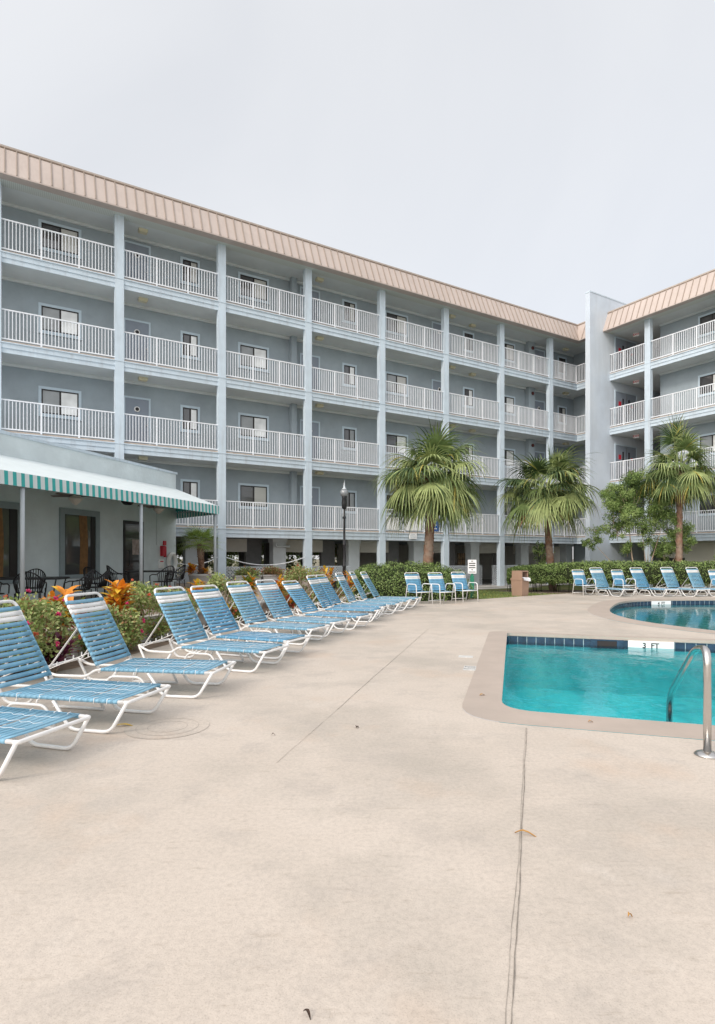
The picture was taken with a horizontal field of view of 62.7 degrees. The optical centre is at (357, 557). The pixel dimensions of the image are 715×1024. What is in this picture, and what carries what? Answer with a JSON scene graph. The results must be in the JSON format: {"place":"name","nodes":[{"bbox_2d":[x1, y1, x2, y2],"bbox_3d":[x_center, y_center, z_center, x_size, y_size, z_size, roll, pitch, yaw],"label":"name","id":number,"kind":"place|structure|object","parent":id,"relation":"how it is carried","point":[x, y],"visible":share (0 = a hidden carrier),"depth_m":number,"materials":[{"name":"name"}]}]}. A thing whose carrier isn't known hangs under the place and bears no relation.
{"place":"outdoors","nodes":[
{"label":"outdoors","id":0,"kind":"place"},
{"bbox_2d":[0,576,331,642],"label":"patio","id":1,"kind":"structure","parent":0,"point":[259,596],"depth_m":16.49,"materials":[{"name":"plant"}]},
{"bbox_2d":[13,571,46,600],"bbox_3d":[-6.936,0.729,12.413,0.627,0.898,0.587,0,0,-20],"label":"wrought iron chair","id":2,"kind":"object","parent":1,"relation":"on","point":[15,585],"visible":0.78,"depth_m":12.23,"materials":[{"name":"black metal"}]},
{"bbox_2d":[0,576,69,596],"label":"patio table","id":3,"kind":"object","parent":1,"relation":"on","point":[43,578],"visible":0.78,"depth_m":12.90,"materials":[{"name":"black metal"}]},
{"bbox_2d":[64,570,94,607],"bbox_3d":[-6.311,0.716,13.357,0.587,0.898,0.627,0,0,-10],"label":"wrought iron chair","id":4,"kind":"object","parent":1,"relation":"on","point":[89,583],"visible":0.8,"depth_m":13.23,"materials":[{"name":"black metal"}]},
{"bbox_2d":[0,430,177,600],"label":"clubhouse","id":5,"kind":"structure","parent":1,"relation":"on","point":[64,536],"depth_m":16.88,"materials":[{"name":"paint"}]},
{"bbox_2d":[0,501,19,583],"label":"window","id":6,"kind":"structure","parent":5,"relation":"in","point":[9,511],"depth_m":14.66,"materials":[{"name":"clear glass"}]},
{"bbox_2d":[59,507,99,577],"bbox_3d":[-8.005,-0.404,16.966,0.049,1.972,1.560,0,0,16],"label":"window","id":7,"kind":"structure","parent":5,"relation":"in","point":[79,530],"depth_m":16.91,"materials":[{"name":"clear glass"}]},
{"bbox_2d":[0,455,218,597],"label":"awning","id":8,"kind":"object","parent":5,"relation":"attached to","point":[21,473],"visible":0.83,"depth_m":14.72,"materials":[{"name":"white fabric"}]},
{"bbox_2d":[50,493,98,504],"bbox_3d":[-7.210,-1.635,15.037,1.219,0.590,1.165,0,0,-17],"label":"ceiling fan","id":9,"kind":"object","parent":8,"relation":"hanging from","point":[75,499],"visible":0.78,"depth_m":14.90},
{"bbox_2d":[123,520,143,586],"bbox_3d":[-7.316,-0.065,19.249,0.093,2.270,0.990,0,0,16],"label":"door","id":10,"kind":"structure","parent":5,"relation":"in","point":[130,528],"depth_m":19.16,"materials":[{"name":"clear glass"}]},
{"bbox_2d":[84,568,109,598],"bbox_3d":[-6.314,0.705,14.217,0.587,0.898,0.627,0,0,-25],"label":"wrought iron chair","id":11,"kind":"object","parent":1,"relation":"on","point":[102,583],"visible":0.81,"depth_m":14.12,"materials":[{"name":"black metal"}]},
{"bbox_2d":[149,566,175,591],"bbox_3d":[-5.516,0.669,16.730,0.587,0.898,0.627,0,0,30],"label":"wrought iron chair","id":12,"kind":"object","parent":1,"relation":"on","point":[169,577],"visible":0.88,"depth_m":16.55,"materials":[{"name":"black metal"}]},
{"bbox_2d":[188,573,211,588],"bbox_3d":[-5.470,0.811,20.500,0.860,0.500,0.860,0,0,0],"label":"planter pot","id":13,"kind":"object","parent":1,"relation":"on","point":[201,577],"visible":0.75,"depth_m":20.16,"materials":[{"name":"concrete"}]},
{"bbox_2d":[175,523,222,573],"bbox_3d":[-5.512,-0.314,20.503,1.942,1.880,1.945,0,0,0],"label":"fan palm","id":14,"kind":"object","parent":13,"relation":"in","point":[199,534],"visible":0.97,"depth_m":20.39,"materials":[{"name":"green plant"}]},
{"bbox_2d":[0,593,714,1023],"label":"pool deck","id":15,"kind":"structure","parent":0,"point":[228,865],"depth_m":2.80,"materials":[{"name":"concrete"}]},
{"bbox_2d":[0,705,90,776],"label":"sun lounger","id":16,"kind":"object","parent":15,"relation":"on","point":[40,719],"visible":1,"depth_m":4.09,"materials":[{"name":"blue plastic"}]},
{"bbox_2d":[40,632,78,672],"bbox_3d":[-3.573,1.145,7.016,0.531,0.522,0.483,0,0,0],"label":"purple plant","id":17,"kind":"object","parent":15,"relation":"on","point":[64,652],"visible":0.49,"depth_m":6.96,"materials":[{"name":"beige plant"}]},
{"bbox_2d":[0,600,170,733],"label":"sun lounger","id":18,"kind":"object","parent":15,"relation":"on","point":[87,690],"visible":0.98,"depth_m":5.19,"materials":[{"name":"blue plastic"}]},
{"bbox_2d":[0,613,184,676],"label":"planter wall","id":19,"kind":"structure","parent":15,"relation":"on","point":[154,616],"depth_m":8.33,"materials":[{"name":"plant"}]},
{"label":"planter soil","id":20,"kind":"structure","parent":19,"relation":"in","visible":0},
{"bbox_2d":[0,589,81,674],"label":"lantana bush","id":21,"kind":"object","parent":20,"relation":"on","point":[39,615],"visible":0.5,"depth_m":6.94,"materials":[{"name":"green plant"}]},
{"bbox_2d":[35,585,85,630],"bbox_3d":[-3.968,0.728,7.921,0.730,0.695,0.819,0,0,0],"label":"croton plant","id":22,"kind":"object","parent":20,"relation":"on","point":[60,589],"visible":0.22,"depth_m":7.88,"materials":[{"name":"orange plant"}]},
{"bbox_2d":[68,602,147,656],"bbox_3d":[-3.659,1.082,8.586,1.109,0.883,1.332,0,0,0],"label":"lantana bush","id":23,"kind":"object","parent":20,"relation":"on","point":[130,629],"visible":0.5,"depth_m":8.56,"materials":[{"name":"green plant"}]},
{"bbox_2d":[102,578,137,612],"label":"croton plant","id":24,"kind":"object","parent":20,"relation":"on","point":[116,595],"visible":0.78,"depth_m":9.06,"materials":[{"name":"orange plant"}]},
{"bbox_2d":[104,579,200,639],"bbox_3d":[-3.594,0.913,10.190,1.627,1.116,1.780,0,0,0],"label":"lantana bush","id":25,"kind":"object","parent":20,"relation":"on","point":[145,597],"visible":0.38,"depth_m":9.81,"materials":[{"name":"green plant"}]},
{"bbox_2d":[42,592,235,698],"bbox_3d":[-2.306,0.890,6.246,1.909,1.018,0.656,0,0,9],"label":"sun lounger","id":26,"kind":"object","parent":15,"relation":"on","point":[172,667],"visible":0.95,"depth_m":6.21,"materials":[{"name":"blue plastic"}]},
{"bbox_2d":[5,606,320,681],"bbox_3d":[-2.976,1.396,10.411,0.732,0.001,16.394,0,0,16],"label":"dirt strip","id":27,"kind":"object","parent":15,"relation":"on","point":[70,665],"visible":0.26,"depth_m":8.84,"materials":[{"name":"brown soil"}]},
{"bbox_2d":[185,606,294,627],"bbox_3d":[-2.392,1.350,14.884,0.955,0.001,8.279,0,0,18],"label":"flower bed","id":28,"kind":"object","parent":27,"relation":"on","point":[265,609],"visible":0.07,"depth_m":15.02,"materials":[{"name":"green plant"}]},
{"bbox_2d":[198,571,252,627],"bbox_3d":[-2.890,0.954,12.692,1.272,1.315,1.260,0,0,0],"label":"lantana bush","id":29,"kind":"object","parent":28,"relation":"on","point":[216,579],"visible":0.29,"depth_m":12.59,"materials":[{"name":"green plant"}]},
{"bbox_2d":[277,563,332,609],"bbox_3d":[-1.448,0.859,16.309,1.586,1.441,1.588,0,0,0],"label":"lantana bush","id":30,"kind":"object","parent":28,"relation":"on","point":[299,574],"visible":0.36,"depth_m":16.08,"materials":[{"name":"green plant"}]},
{"bbox_2d":[124,716,209,738],"bbox_3d":[-1.570,1.398,4.860,0.676,0.002,0.676,0,0,0],"label":"access cover","id":31,"kind":"object","parent":15,"relation":"on","point":[166,727],"visible":1,"depth_m":4.83,"materials":[{"name":"concrete"}]},
{"bbox_2d":[138,586,288,672],"bbox_3d":[-1.881,0.897,7.662,1.909,1.004,0.656,0,0,20],"label":"sun lounger","id":32,"kind":"object","parent":15,"relation":"on","point":[235,646],"visible":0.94,"depth_m":7.67,"materials":[{"name":"blue plastic"}]},
{"bbox_2d":[179,585,310,659],"bbox_3d":[-1.667,0.908,8.627,1.909,0.981,0.656,0,0,23],"label":"sun lounger","id":33,"kind":"object","parent":15,"relation":"on","point":[267,637],"visible":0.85,"depth_m":8.65,"materials":[{"name":"blue plastic"}]},
{"bbox_2d":[217,581,329,644],"bbox_3d":[-1.444,0.904,9.948,1.909,0.989,0.656,0,0,24],"label":"sun lounger","id":34,"kind":"object","parent":15,"relation":"on","point":[267,624],"visible":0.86,"depth_m":9.97,"materials":[{"name":"blue plastic"}]},
{"bbox_2d":[248,579,350,636],"bbox_3d":[-1.108,0.908,10.897,1.909,0.981,0.656,0,0,26],"label":"sun lounger","id":35,"kind":"object","parent":15,"relation":"on","point":[293,619],"visible":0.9,"depth_m":10.94,"materials":[{"name":"blue plastic"}]},
{"bbox_2d":[278,580,372,629],"bbox_3d":[-0.674,0.938,11.911,1.909,0.921,0.656,0,0,24],"label":"sun lounger","id":36,"kind":"object","parent":15,"relation":"on","point":[298,600],"visible":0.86,"depth_m":11.95,"materials":[{"name":"blue plastic"}]},
{"bbox_2d":[296,575,384,622],"bbox_3d":[-0.378,0.897,13.156,1.909,1.004,0.656,0,0,15],"label":"sun lounger","id":37,"kind":"object","parent":15,"relation":"on","point":[311,581],"visible":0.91,"depth_m":13.12,"materials":[{"name":"blue plastic"}]},
{"bbox_2d":[340,483,347,594],"bbox_3d":[-0.410,-0.500,18.200,0.256,3.800,0.256,0,0,0],"label":"lamp post","id":38,"kind":"object","parent":15,"relation":"on","point":[344,493],"visible":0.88,"depth_m":18.16,"materials":[{"name":"black metal"}]},
{"bbox_2d":[310,574,389,617],"bbox_3d":[-0.217,0.904,14.091,1.909,0.989,0.656,0,0,18],"label":"sun lounger","id":39,"kind":"object","parent":15,"relation":"on","point":[330,590],"visible":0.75,"depth_m":14.12,"materials":[{"name":"blue plastic"}]},
{"bbox_2d":[326,572,402,614],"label":"sun lounger","id":40,"kind":"object","parent":15,"relation":"on","point":[346,587],"visible":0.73,"depth_m":14.88,"materials":[{"name":"blue plastic"}]},
{"bbox_2d":[340,571,411,610],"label":"sun lounger","id":41,"kind":"object","parent":15,"relation":"on","point":[355,581],"visible":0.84,"depth_m":15.76,"materials":[{"name":"blue plastic"}]},
{"bbox_2d":[354,571,421,607],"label":"sun lounger","id":42,"kind":"object","parent":15,"relation":"on","point":[364,577],"visible":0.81,"depth_m":16.72,"materials":[{"name":"blue plastic"}]},
{"bbox_2d":[282,630,526,1023],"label":"deck joint","id":43,"kind":"object","parent":15,"relation":"on","point":[516,881],"visible":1,"depth_m":2.50,"materials":[{"name":"grey concrete"}]},
{"bbox_2d":[404,572,432,603],"bbox_3d":[1.846,0.930,17.935,0.619,0.947,0.698,0,0,-32],"label":"pool armchair","id":44,"kind":"object","parent":15,"relation":"on","point":[415,585],"visible":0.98,"depth_m":18.07,"materials":[{"name":"blue plastic"}]},
{"bbox_2d":[428,572,455,604],"bbox_3d":[2.568,0.930,18.006,0.619,0.947,0.698,0,0,-30],"label":"pool armchair","id":45,"kind":"object","parent":15,"relation":"on","point":[436,584],"visible":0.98,"depth_m":18.14,"materials":[{"name":"blue plastic"}]},
{"bbox_2d":[451,572,477,601],"bbox_3d":[3.410,0.930,18.807,0.619,0.947,0.698,0,0,-28],"label":"pool armchair","id":46,"kind":"object","parent":15,"relation":"on","point":[458,579],"visible":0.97,"depth_m":18.96,"materials":[{"name":"blue plastic"}]},
{"bbox_2d":[572,570,596,595],"bbox_3d":[8.528,0.930,22.161,0.619,0.947,0.698,0,0,-20],"label":"pool armchair","id":47,"kind":"object","parent":15,"relation":"on","point":[581,578],"visible":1,"depth_m":22.32,"materials":[{"name":"blue plastic"}]},
{"bbox_2d":[463,631,714,740],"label":"swimming pool","id":48,"kind":"structure","parent":15,"relation":"in","point":[602,691],"depth_m":10.08,"materials":[{"name":"teal liquid"}]},
{"bbox_2d":[505,642,714,685],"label":"water","id":49,"kind":"structure","parent":48,"relation":"in","point":[610,654],"depth_m":9.75,"materials":[{"name":"teal liquid"}]},
{"bbox_2d":[584,567,636,596],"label":"sun lounger","id":50,"kind":"object","parent":15,"relation":"on","point":[595,571],"visible":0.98,"depth_m":22.17,"materials":[{"name":"blue plastic"}]},
{"bbox_2d":[611,570,636,595],"bbox_3d":[9.998,0.930,22.111,0.619,0.947,0.698,0,0,-20],"label":"pool armchair","id":51,"kind":"object","parent":15,"relation":"on","point":[622,578],"visible":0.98,"depth_m":22.27,"materials":[{"name":"blue plastic"}]},
{"bbox_2d":[587,598,714,633],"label":"swimming pool","id":52,"kind":"structure","parent":15,"relation":"in","point":[603,609],"depth_m":17.52,"materials":[{"name":"teal paint"}]},
{"bbox_2d":[611,604,714,629],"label":"water","id":53,"kind":"structure","parent":52,"relation":"in","point":[701,616],"depth_m":16.18,"materials":[{"name":"teal liquid"}]},
{"bbox_2d":[624,567,678,596],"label":"sun lounger","id":54,"kind":"object","parent":15,"relation":"on","point":[637,572],"visible":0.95,"depth_m":22.16,"materials":[{"name":"blue plastic"}]},
{"bbox_2d":[653,567,710,596],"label":"sun lounger","id":55,"kind":"object","parent":15,"relation":"on","point":[668,578],"visible":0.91,"depth_m":22.05,"materials":[{"name":"blue plastic"}]},
{"bbox_2d":[666,645,714,758],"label":"handrail","id":56,"kind":"object","parent":15,"relation":"on","point":[706,751],"visible":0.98,"depth_m":4.15,"materials":[{"name":"silver metal"}]},
{"bbox_2d":[678,567,714,596],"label":"sun lounger","id":57,"kind":"object","parent":15,"relation":"on","point":[694,572],"visible":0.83,"depth_m":22.05,"materials":[{"name":"blue plastic"}]},
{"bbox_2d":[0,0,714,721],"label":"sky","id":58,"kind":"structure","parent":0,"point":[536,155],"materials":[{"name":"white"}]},
{"bbox_2d":[177,559,684,620],"bbox_3d":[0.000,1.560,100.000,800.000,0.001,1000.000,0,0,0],"label":"ground","id":59,"kind":"structure","parent":0,"point":[314,561],"depth_m":104.23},
{"bbox_2d":[177,542,235,575],"bbox_3d":[-9.611,0.429,33.047,5.466,3.182,2.313,0,0,0],"label":"garden bush","id":60,"kind":"object","parent":59,"relation":"on","point":[210,564],"visible":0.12,"depth_m":32.74,"materials":[{"name":"green plant"}]},
{"bbox_2d":[226,546,299,573],"bbox_3d":[-6.042,0.318,35.397,5.771,3.216,2.299,0,0,0],"label":"garden bush","id":61,"kind":"object","parent":59,"relation":"on","point":[232,562],"visible":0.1,"depth_m":35.31,"materials":[{"name":"green plant"}]},
{"bbox_2d":[0,144,714,587],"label":"apartment building","id":62,"kind":"structure","parent":59,"relation":"on","point":[270,390],"depth_m":26.04,"materials":[{"name":"blue paint"}]},
{"bbox_2d":[38,385,81,420],"bbox_3d":[-10.889,-5.650,21.517,1.450,1.100,0.050,0,0,-31],"label":"window","id":63,"kind":"structure","parent":62,"relation":"in","point":[46,395],"depth_m":21.51,"materials":[{"name":"glass"}]},
{"bbox_2d":[38,302,81,339],"bbox_3d":[-10.889,-8.655,21.517,1.450,1.100,0.050,0,0,-31],"label":"window","id":64,"kind":"structure","parent":62,"relation":"in","point":[48,310],"depth_m":21.51,"materials":[{"name":"glass"}]},
{"bbox_2d":[38,219,81,259],"bbox_3d":[-10.889,-11.660,21.517,1.450,1.100,0.050,0,0,-31],"label":"window","id":65,"kind":"structure","parent":62,"relation":"in","point":[44,224],"depth_m":21.51,"materials":[{"name":"glass"}]},
{"bbox_2d":[124,395,150,443],"bbox_3d":[-8.597,-5.256,22.904,1.020,2.020,0.057,0,0,-31],"label":"door","id":66,"kind":"structure","parent":62,"relation":"in","point":[132,405],"depth_m":22.93,"materials":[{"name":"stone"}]},
{"bbox_2d":[124,317,150,363],"bbox_3d":[-8.597,-8.261,22.904,1.020,2.020,0.057,0,0,-31],"label":"door","id":67,"kind":"structure","parent":62,"relation":"in","point":[130,325],"depth_m":22.93,"materials":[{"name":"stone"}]},
{"bbox_2d":[124,240,150,283],"bbox_3d":[-8.597,-11.266,22.904,1.020,2.020,0.057,0,0,-31],"label":"door","id":68,"kind":"structure","parent":62,"relation":"in","point":[128,245],"depth_m":22.93,"materials":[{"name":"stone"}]},
{"bbox_2d":[180,479,199,497],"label":"window","id":69,"kind":"structure","parent":62,"relation":"in","point":[192,487],"depth_m":23.99,"materials":[{"name":"glass"}]},
{"bbox_2d":[180,405,200,433],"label":"window","id":70,"kind":"structure","parent":62,"relation":"in","point":[187,413],"depth_m":23.99,"materials":[{"name":"glass"}]},
{"bbox_2d":[180,330,200,360],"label":"window","id":71,"kind":"structure","parent":62,"relation":"in","point":[186,337],"depth_m":23.99,"materials":[{"name":"glass"}]},
{"bbox_2d":[180,256,200,287],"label":"window","id":72,"kind":"structure","parent":62,"relation":"in","point":[183,260],"depth_m":24.00,"materials":[{"name":"glass"}]},
{"bbox_2d":[237,412,268,441],"bbox_3d":[-4.488,-5.650,25.406,1.450,1.100,0.050,0,0,-31],"label":"window","id":73,"kind":"structure","parent":62,"relation":"in","point":[245,420],"depth_m":25.40,"materials":[{"name":"glass"}]},
{"bbox_2d":[237,483,269,509],"bbox_3d":[-4.488,-2.645,25.406,1.450,1.100,0.050,0,0,-31],"label":"window","id":74,"kind":"structure","parent":62,"relation":"in","point":[247,492],"depth_m":25.40,"materials":[{"name":"glass"}]},
{"bbox_2d":[237,342,269,372],"bbox_3d":[-4.488,-8.655,25.406,1.450,1.100,0.050,0,0,-31],"label":"window","id":75,"kind":"structure","parent":62,"relation":"in","point":[244,348],"depth_m":25.40,"materials":[{"name":"glass"}]},
{"bbox_2d":[237,271,269,304],"bbox_3d":[-4.488,-11.660,25.406,1.450,1.100,0.050,0,0,-31],"label":"window","id":76,"kind":"structure","parent":62,"relation":"in","point":[244,276],"depth_m":25.37,"materials":[{"name":"glass"}]},
{"bbox_2d":[300,486,319,528],"bbox_3d":[-2.167,-2.251,26.828,1.020,2.020,0.030,0,0,-31],"label":"door","id":77,"kind":"structure","parent":62,"relation":"in","point":[315,490],"depth_m":26.95,"materials":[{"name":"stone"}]},
{"bbox_2d":[300,419,319,460],"bbox_3d":[-2.167,-5.256,26.828,1.020,2.020,0.030,0,0,-31],"label":"door","id":78,"kind":"structure","parent":62,"relation":"in","point":[315,424],"depth_m":26.95,"materials":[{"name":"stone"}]},
{"bbox_2d":[300,353,319,391],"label":"door","id":79,"kind":"structure","parent":62,"relation":"in","point":[315,359],"depth_m":26.95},
{"bbox_2d":[300,286,319,323],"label":"door","id":80,"kind":"structure","parent":62,"relation":"in","point":[315,294],"depth_m":26.95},
{"bbox_2d":[342,490,356,513],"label":"window","id":81,"kind":"structure","parent":62,"relation":"in","point":[352,495],"depth_m":27.97,"materials":[{"name":"glass"}]},
{"bbox_2d":[342,426,356,450],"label":"window","id":82,"kind":"structure","parent":62,"relation":"in","point":[348,433],"depth_m":27.89,"materials":[{"name":"glass"}]},
{"bbox_2d":[342,362,356,387],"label":"window","id":83,"kind":"structure","parent":62,"relation":"in","point":[346,368],"depth_m":27.87,"materials":[{"name":"glass"}]},
{"bbox_2d":[342,299,356,324],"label":"window","id":84,"kind":"structure","parent":62,"relation":"in","point":[346,312],"depth_m":27.86,"materials":[{"name":"glass"}]},
{"bbox_2d":[385,432,407,455],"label":"window","id":85,"kind":"structure","parent":62,"relation":"in","point":[392,439],"depth_m":29.27,"materials":[{"name":"glass"}]},
{"bbox_2d":[385,371,407,396],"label":"window","id":86,"kind":"structure","parent":62,"relation":"in","point":[389,376],"depth_m":29.30,"materials":[{"name":"glass"}]},
{"bbox_2d":[385,310,407,337],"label":"window","id":87,"kind":"structure","parent":62,"relation":"in","point":[390,314],"depth_m":29.27,"materials":[{"name":"glass"}]},
{"bbox_2d":[432,379,440,411],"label":"door","id":88,"kind":"structure","parent":62,"relation":"in","point":[436,384],"depth_m":30.66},
{"bbox_2d":[432,321,440,351],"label":"door","id":89,"kind":"structure","parent":62,"relation":"in","point":[435,325],"depth_m":30.66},
{"bbox_2d":[535,400,544,428],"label":"door","id":90,"kind":"structure","parent":62,"relation":"in","point":[540,405],"depth_m":34.68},
{"bbox_2d":[615,443,636,480],"bbox_3d":[15.276,-5.321,33.419,2.020,2.150,0.030,0,0,-31],"label":"door","id":91,"kind":"structure","parent":62,"relation":"in","point":[622,452],"depth_m":33.34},
{"bbox_2d":[615,390,636,425],"bbox_3d":[15.276,-8.326,33.419,2.020,2.150,0.030,0,0,-31],"label":"door","id":92,"kind":"structure","parent":62,"relation":"in","point":[621,398],"depth_m":33.39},
{"bbox_2d":[615,336,636,371],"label":"door","id":93,"kind":"structure","parent":62,"relation":"in","point":[621,344],"depth_m":33.30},
{"bbox_2d":[698,493,714,515],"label":"window","id":94,"kind":"structure","parent":62,"relation":"in","point":[709,507],"depth_m":29.36,"materials":[{"name":"glass"}]},
{"bbox_2d":[698,432,714,455],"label":"window","id":95,"kind":"structure","parent":62,"relation":"in","point":[710,437],"depth_m":29.32,"materials":[{"name":"glass"}]},
{"bbox_2d":[698,372,714,397],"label":"window","id":96,"kind":"structure","parent":62,"relation":"in","point":[709,378],"depth_m":29.38,"materials":[{"name":"glass"}]},
{"bbox_2d":[698,311,714,337],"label":"window","id":97,"kind":"structure","parent":62,"relation":"in","point":[710,316],"depth_m":29.37,"materials":[{"name":"glass"}]},
{"bbox_2d":[332,579,573,591],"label":"undercroft floor","id":98,"kind":"structure","parent":0,"point":[486,582],"depth_m":32.88,"materials":[{"name":"green plant"}]},
{"bbox_2d":[337,585,683,600],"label":"lawn","id":99,"kind":"structure","parent":0,"point":[565,587],"depth_m":29.00,"materials":[{"name":"green plant"}]},
{"bbox_2d":[510,570,530,595],"bbox_3d":[6.043,0.950,21.724,0.510,0.940,0.580,0,0,-42],"label":"litter bin","id":100,"kind":"object","parent":99,"relation":"on","point":[520,580],"visible":0.98,"depth_m":21.60,"materials":[{"name":"brown plastic"}]},
{"bbox_2d":[532,541,554,563],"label":"climbing shrub","id":101,"kind":"object","parent":99,"relation":"on","point":[539,548],"visible":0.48,"depth_m":30.64,"materials":[{"name":"green plant"}]},
{"bbox_2d":[500,590,714,593],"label":"mulch bed","id":102,"kind":"object","parent":99,"relation":"on","point":[587,591],"visible":0.44,"depth_m":25.71,"materials":[{"name":"brown soil"}]},
{"bbox_2d":[485,443,606,589],"bbox_3d":[8.678,-1.939,26.721,5.343,6.913,5.598,0,0,0],"label":"palm tree","id":103,"kind":"object","parent":102,"relation":"on","point":[561,500],"visible":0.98,"depth_m":26.07,"materials":[{"name":"green plant"}]},
{"bbox_2d":[506,559,714,592],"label":"hedge","id":104,"kind":"object","parent":102,"relation":"on","point":[542,573],"visible":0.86,"depth_m":24.39,"materials":[{"name":"green plant"}]},
{"bbox_2d":[580,468,697,590],"bbox_3d":[12.403,-1.262,25.775,5.099,5.566,2.050,0,0,0],"label":"tree","id":105,"kind":"object","parent":102,"relation":"on","point":[662,514],"visible":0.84,"depth_m":25.77,"materials":[{"name":"green plant"}]},
{"bbox_2d":[631,410,714,591],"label":"palm tree","id":106,"kind":"object","parent":102,"relation":"on","point":[691,483],"visible":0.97,"depth_m":24.90,"materials":[{"name":"green plant"}]},
{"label":"mulch ring","id":107,"kind":"structure","parent":99,"relation":"on","visible":0},
{"bbox_2d":[336,560,476,600],"bbox_3d":[1.705,0.768,20.334,4.980,1.456,3.120,0,0,0],"label":"hedge mound","id":108,"kind":"object","parent":107,"relation":"on","point":[387,579],"visible":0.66,"depth_m":19.34,"materials":[{"name":"green plant"}]},
{"bbox_2d":[364,417,490,564],"bbox_3d":[2.546,-1.760,21.506,4.794,6.454,5.434,0,0,0],"label":"palm tree","id":109,"kind":"object","parent":107,"relation":"on","point":[431,497],"visible":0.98,"depth_m":20.55,"materials":[{"name":"green plant"}]},
{"bbox_2d":[468,560,475,597],"bbox_3d":[3.980,0.750,20.401,0.290,1.360,0.097,0,0,8],"label":"pool sign","id":110,"kind":"object","parent":107,"relation":"on","point":[471,567],"visible":0.91,"depth_m":20.36,"materials":[{"name":"white metal"}]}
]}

